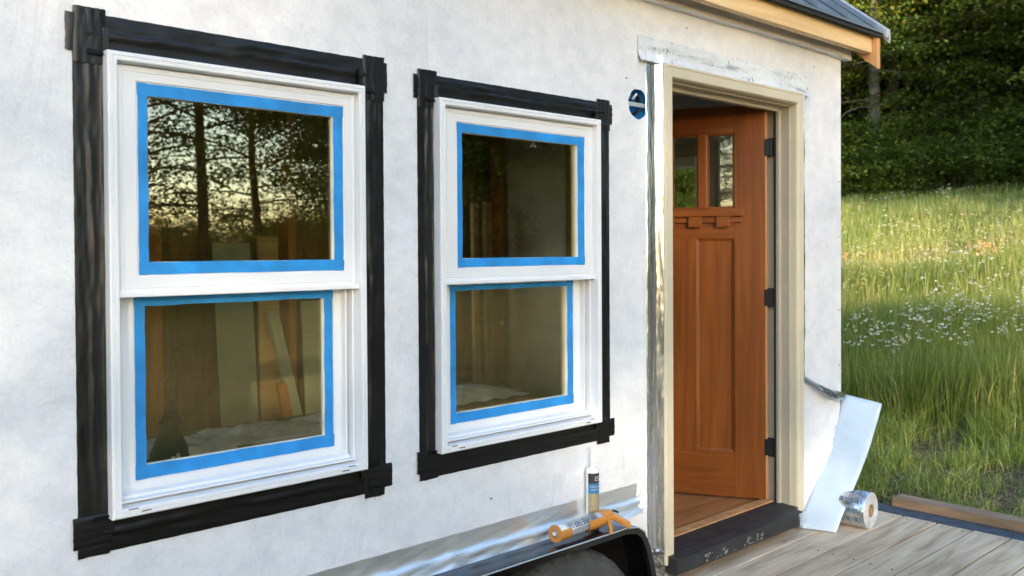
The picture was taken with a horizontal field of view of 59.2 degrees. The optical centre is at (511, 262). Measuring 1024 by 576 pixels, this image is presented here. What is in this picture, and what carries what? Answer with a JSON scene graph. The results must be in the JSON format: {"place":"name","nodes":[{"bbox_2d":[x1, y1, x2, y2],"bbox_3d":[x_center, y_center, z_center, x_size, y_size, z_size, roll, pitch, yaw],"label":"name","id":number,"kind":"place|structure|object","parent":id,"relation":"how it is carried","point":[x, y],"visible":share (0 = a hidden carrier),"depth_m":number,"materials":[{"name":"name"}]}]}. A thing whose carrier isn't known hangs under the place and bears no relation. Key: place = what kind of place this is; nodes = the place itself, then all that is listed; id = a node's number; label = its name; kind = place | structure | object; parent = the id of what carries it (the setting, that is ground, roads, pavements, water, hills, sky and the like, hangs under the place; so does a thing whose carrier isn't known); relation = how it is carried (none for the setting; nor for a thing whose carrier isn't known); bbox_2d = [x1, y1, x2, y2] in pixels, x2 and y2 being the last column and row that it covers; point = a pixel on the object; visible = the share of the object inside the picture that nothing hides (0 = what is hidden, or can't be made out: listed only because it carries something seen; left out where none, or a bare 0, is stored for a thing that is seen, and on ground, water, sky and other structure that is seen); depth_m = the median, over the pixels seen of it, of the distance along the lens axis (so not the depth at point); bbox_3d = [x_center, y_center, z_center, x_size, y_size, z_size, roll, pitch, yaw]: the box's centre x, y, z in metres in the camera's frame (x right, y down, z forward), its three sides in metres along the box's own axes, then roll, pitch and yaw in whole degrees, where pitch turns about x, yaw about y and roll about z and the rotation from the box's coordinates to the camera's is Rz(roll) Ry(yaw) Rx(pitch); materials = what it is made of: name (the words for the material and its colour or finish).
{"place":"outdoors","nodes":[
{"label":"outdoors","id":0,"kind":"place"},
{"bbox_2d":[149,410,188,462],"bbox_3d":[-1.265,0.845,3.332,0.190,0.598,0.125,-1,1,-43],"label":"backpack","id":1,"kind":"object","parent":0,"point":[170,442],"visible":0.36,"depth_m":3.30,"materials":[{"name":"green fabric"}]},
{"bbox_2d":[456,385,461,404],"bbox_3d":[-0.256,0.691,4.859,0.620,0.066,0.400,-1,1,-43],"label":"plastic sheet","id":2,"kind":"object","parent":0,"point":[458,390],"visible":0.04,"depth_m":4.73,"materials":[{"name":"grey plastic"}]},
{"bbox_2d":[675,178,1023,532],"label":"ground","id":3,"kind":"structure","parent":0,"point":[1001,500],"depth_m":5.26,"materials":[{"name":"green plant"}]},
{"bbox_2d":[0,0,890,575],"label":"tiny house","id":4,"kind":"structure","parent":3,"relation":"on","point":[678,370],"depth_m":2.89,"materials":[{"name":"white paint"}]},
{"bbox_2d":[146,412,321,462],"bbox_3d":[-1.177,0.934,3.931,1.500,0.380,0.450,-1,1,-43],"label":"work bench","id":5,"kind":"object","parent":4,"relation":"on","point":[187,433],"visible":0.02,"depth_m":3.92,"materials":[{"name":"brown wood"}]},
{"bbox_2d":[146,413,321,458],"bbox_3d":[-1.110,0.765,3.869,1.620,0.142,0.340,-1,1,-43],"label":"plastic sheeting","id":6,"kind":"object","parent":5,"relation":"on","point":[208,440],"visible":0.31,"depth_m":3.81,"materials":[{"name":"grey plastic"}]},
{"bbox_2d":[212,243,258,425],"bbox_3d":[-1.435,0.506,4.703,0.235,1.221,0.062,-1,1,-43],"label":"panel board","id":7,"kind":"object","parent":4,"relation":"on","point":[237,373],"visible":0.64,"depth_m":4.70,"materials":[{"name":"beige wood"}]},
{"bbox_2d":[103,49,367,520],"bbox_3d":[-0.689,0.047,2.309,0.690,1.068,0.103,-1,1,-43],"label":"window","id":8,"kind":"structure","parent":4,"relation":"in","point":[136,487],"depth_m":2.25,"materials":[{"name":"white plastic"}]},
{"bbox_2d":[256,236,281,420],"bbox_3d":[-1.312,0.485,4.867,0.120,1.256,0.050,-1,1,-43],"label":"timber stud","id":9,"kind":"object","parent":4,"relation":"on","point":[269,375],"visible":0.57,"depth_m":4.85,"materials":[{"name":"brown wood"}]},
{"bbox_2d":[265,310,302,415],"bbox_3d":[-1.182,0.683,4.812,0.256,0.861,0.057,0,1,-11],"label":"timber stud","id":10,"kind":"object","parent":4,"relation":"on","point":[280,347],"visible":0.64,"depth_m":4.79,"materials":[{"name":"beige wood"}]},
{"bbox_2d":[275,382,293,417],"bbox_3d":[-1.162,0.874,4.736,0.177,0.481,0.058,0,1,24],"label":"timber stud","id":11,"kind":"object","parent":4,"relation":"on","point":[284,399],"visible":0.36,"depth_m":4.74,"materials":[{"name":"brown wood"}]},
{"bbox_2d":[300,300,321,413],"bbox_3d":[-0.994,0.658,5.087,0.410,0.901,0.062,-1,1,-43],"label":"panel board","id":12,"kind":"object","parent":4,"relation":"on","point":[310,311],"visible":0.21,"depth_m":4.98,"materials":[{"name":"beige wood"}]},
{"bbox_2d":[470,203,472,257],"bbox_3d":[-0.231,0.353,5.829,0.045,1.481,0.050,-1,1,-43],"label":"timber stud","id":13,"kind":"object","parent":4,"relation":"on","point":[471,233],"visible":0.07,"depth_m":5.82,"materials":[{"name":"brown wood"}]},
{"bbox_2d":[433,97,601,453],"bbox_3d":[0.020,0.034,2.968,0.720,1.067,0.103,-1,1,-43],"label":"window","id":14,"kind":"structure","parent":4,"relation":"in","point":[533,365],"depth_m":2.97,"materials":[{"name":"white plastic"}]},
{"bbox_2d":[548,509,630,542],"bbox_3d":[0.271,0.889,3.050,0.110,0.064,0.329,0,1,44],"label":"caulk gun","id":15,"kind":"object","parent":4,"relation":"on","point":[586,523],"visible":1,"depth_m":3.04,"materials":[{"name":"orange plastic"}]},
{"bbox_2d":[586,447,598,514],"bbox_3d":[0.282,0.783,3.167,0.047,0.275,0.048,-1,1,-43],"label":"sealant cartridge","id":16,"kind":"object","parent":4,"relation":"on","point":[592,488],"visible":0.79,"depth_m":3.15,"materials":[{"name":"white plastic"}]},
{"bbox_2d":[674,140,716,206],"bbox_3d":[0.885,-0.272,5.147,0.150,0.775,0.740,-1,1,-43],"label":"end window","id":17,"kind":"structure","parent":4,"relation":"in","point":[685,155],"depth_m":4.91,"materials":[{"name":"clear glass"}]},
{"bbox_2d":[672,106,773,498],"bbox_3d":[0.767,0.182,4.322,0.950,1.834,0.078,0,1,19],"label":"door","id":18,"kind":"structure","parent":4,"relation":"in","point":[722,297],"depth_m":4.25,"materials":[{"name":"brown wood"}]},
{"bbox_2d":[675,168,695,207],"bbox_3d":[4.172,-2.295,26.896,5.049,2.643,5.181,-1,1,-32],"label":"shrub","id":19,"kind":"object","parent":3,"relation":"on","point":[677,184],"visible":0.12,"depth_m":25.84,"materials":[{"name":"green plant"}]},
{"bbox_2d":[675,168,695,207],"bbox_3d":[5.045,-2.648,27.804,5.855,2.987,5.706,-1,1,-38],"label":"shrub","id":20,"kind":"object","parent":3,"relation":"on","point":[681,194],"visible":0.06,"depth_m":26.71,"materials":[{"name":"green plant"}]},
{"bbox_2d":[675,169,695,198],"bbox_3d":[6.646,-2.584,27.386,5.181,2.594,4.216,0,1,0],"label":"shrub","id":21,"kind":"object","parent":3,"relation":"on","point":[688,176],"visible":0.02,"depth_m":26.77,"materials":[{"name":"green plant"}]},
{"bbox_2d":[678,511,1023,575],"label":"wooden deck","id":22,"kind":"structure","parent":3,"relation":"on","point":[888,544],"depth_m":3.81,"materials":[{"name":"grey wood"}]},
{"bbox_2d":[797,394,881,532],"bbox_3d":[1.550,0.934,4.259,0.500,0.572,0.176,-1,1,-43],"label":"release strip","id":23,"kind":"object","parent":22,"relation":"on","point":[855,427],"visible":0.98,"depth_m":4.27,"materials":[{"name":"white paper"}]},
{"bbox_2d":[838,489,877,528],"bbox_3d":[1.595,1.139,4.200,0.158,0.170,0.171,0,1,43],"label":"tape roll","id":24,"kind":"object","parent":22,"relation":"on","point":[861,508],"visible":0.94,"depth_m":4.14,"materials":[{"name":"metal"}]},
{"bbox_2d":[878,503,1023,540],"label":"rubber strip","id":25,"kind":"object","parent":22,"relation":"attached to","point":[962,524],"visible":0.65,"depth_m":4.27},
{"bbox_2d":[892,494,1023,532],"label":"timber board","id":26,"kind":"object","parent":25,"relation":"on","point":[980,516],"visible":1,"depth_m":4.34,"materials":[{"name":"brown wood"}]},
{"bbox_2d":[841,0,931,187],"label":"conifer tree","id":27,"kind":"object","parent":3,"relation":"on","point":[854,74],"visible":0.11,"depth_m":26.62,"materials":[{"name":"green plant"}]},
{"bbox_2d":[841,137,931,198],"bbox_3d":[9.947,-2.566,26.224,4.304,2.195,4.194,0,1,40],"label":"shrub","id":28,"kind":"object","parent":3,"relation":"on","point":[851,190],"visible":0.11,"depth_m":25.33,"materials":[{"name":"green plant"}]},
{"bbox_2d":[841,112,968,199],"bbox_3d":[10.073,-2.861,25.982,5.510,2.884,5.654,0,1,-7],"label":"shrub","id":29,"kind":"object","parent":3,"relation":"on","point":[879,166],"visible":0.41,"depth_m":24.69,"materials":[{"name":"green plant"}]},
{"bbox_2d":[850,120,963,191],"bbox_3d":[11.946,-3.079,27.277,5.037,2.522,4.098,0,1,41],"label":"shrub","id":30,"kind":"object","parent":3,"relation":"on","point":[909,151],"visible":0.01,"depth_m":26.73,"materials":[{"name":"green plant"}]},
{"bbox_2d":[841,0,977,194],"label":"snag tree","id":31,"kind":"object","parent":3,"relation":"on","point":[875,88],"visible":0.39,"depth_m":25.24,"materials":[{"name":"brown plant"}]},
{"bbox_2d":[841,0,987,178],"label":"broadleaf tree","id":32,"kind":"object","parent":3,"relation":"on","point":[881,81],"visible":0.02,"depth_m":29.41,"materials":[{"name":"green plant"}]},
{"bbox_2d":[841,107,1020,199],"bbox_3d":[11.409,-3.029,25.801,5.839,2.978,5.690,-1,1,-21],"label":"shrub","id":33,"kind":"object","parent":3,"relation":"on","point":[904,178],"visible":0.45,"depth_m":24.88,"materials":[{"name":"green plant"}]},
{"bbox_2d":[841,0,1022,187],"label":"broadleaf tree","id":34,"kind":"object","parent":3,"relation":"on","point":[842,108],"visible":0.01,"depth_m":28.84,"materials":[{"name":"green plant"}]},
{"bbox_2d":[841,0,1023,164],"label":"broadleaf tree","id":35,"kind":"object","parent":3,"relation":"on","point":[893,87],"visible":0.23,"depth_m":26.06,"materials":[{"name":"green plant"}]},
{"bbox_2d":[841,90,1023,196],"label":"shrub","id":36,"kind":"object","parent":3,"relation":"on","point":[949,140],"visible":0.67,"depth_m":24.27,"materials":[{"name":"green plant"}]},
{"bbox_2d":[841,178,1023,352],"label":"wildflowers","id":37,"kind":"object","parent":3,"relation":"on","point":[979,246],"visible":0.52,"depth_m":9.30,"materials":[{"name":"white plant"}]},
{"bbox_2d":[852,0,1023,169],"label":"broadleaf tree","id":38,"kind":"object","parent":3,"relation":"on","point":[1016,76],"visible":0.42,"depth_m":25.22,"materials":[{"name":"green plant"}]},
{"bbox_2d":[859,423,1023,531],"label":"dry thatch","id":39,"kind":"object","parent":3,"relation":"on","point":[987,469],"visible":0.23,"depth_m":5.23,"materials":[{"name":"green plant"}]},
{"bbox_2d":[865,0,1023,187],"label":"conifer tree","id":40,"kind":"object","parent":3,"relation":"on","point":[974,93],"visible":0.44,"depth_m":25.38,"materials":[{"name":"green plant"}]},
{"bbox_2d":[882,0,1023,168],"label":"broadleaf tree","id":41,"kind":"object","parent":3,"relation":"on","point":[962,38],"visible":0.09,"depth_m":26.91,"materials":[{"name":"green plant"}]},
{"bbox_2d":[905,95,1022,185],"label":"shrub","id":42,"kind":"object","parent":3,"relation":"on","point":[959,147],"visible":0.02,"depth_m":25.82,"materials":[{"name":"green plant"}]},
{"bbox_2d":[913,84,1023,186],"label":"shrub","id":43,"kind":"object","parent":3,"relation":"on","point":[1016,156],"visible":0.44,"depth_m":24.11,"materials":[{"name":"green plant"}]},
{"bbox_2d":[951,120,1023,183],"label":"shrub","id":44,"kind":"object","parent":3,"relation":"on","point":[986,148],"visible":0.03,"depth_m":25.41,"materials":[{"name":"green plant"}]},
{"bbox_2d":[956,0,1023,97],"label":"broadleaf tree","id":45,"kind":"object","parent":3,"relation":"on","point":[1012,34],"visible":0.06,"depth_m":26.72,"materials":[{"name":"green plant"}]},
{"bbox_2d":[960,107,1023,178],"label":"shrub","id":46,"kind":"object","parent":3,"relation":"on","point":[1011,145],"visible":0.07,"depth_m":24.80,"materials":[{"name":"green plant"}]},
{"bbox_2d":[962,25,1022,56],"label":"broadleaf tree","id":47,"kind":"object","parent":3,"relation":"on","point":[1015,39],"visible":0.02,"depth_m":23.52,"materials":[{"name":"green plant"}]},
{"bbox_2d":[962,125,1023,182],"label":"shrub","id":48,"kind":"object","parent":3,"relation":"on","point":[1019,160],"visible":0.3,"depth_m":23.55,"materials":[{"name":"green plant"}]},
{"bbox_2d":[985,136,1023,186],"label":"shrub","id":49,"kind":"object","parent":3,"relation":"on","point":[1009,172],"visible":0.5,"depth_m":23.49,"materials":[{"name":"green plant"}]}
]}

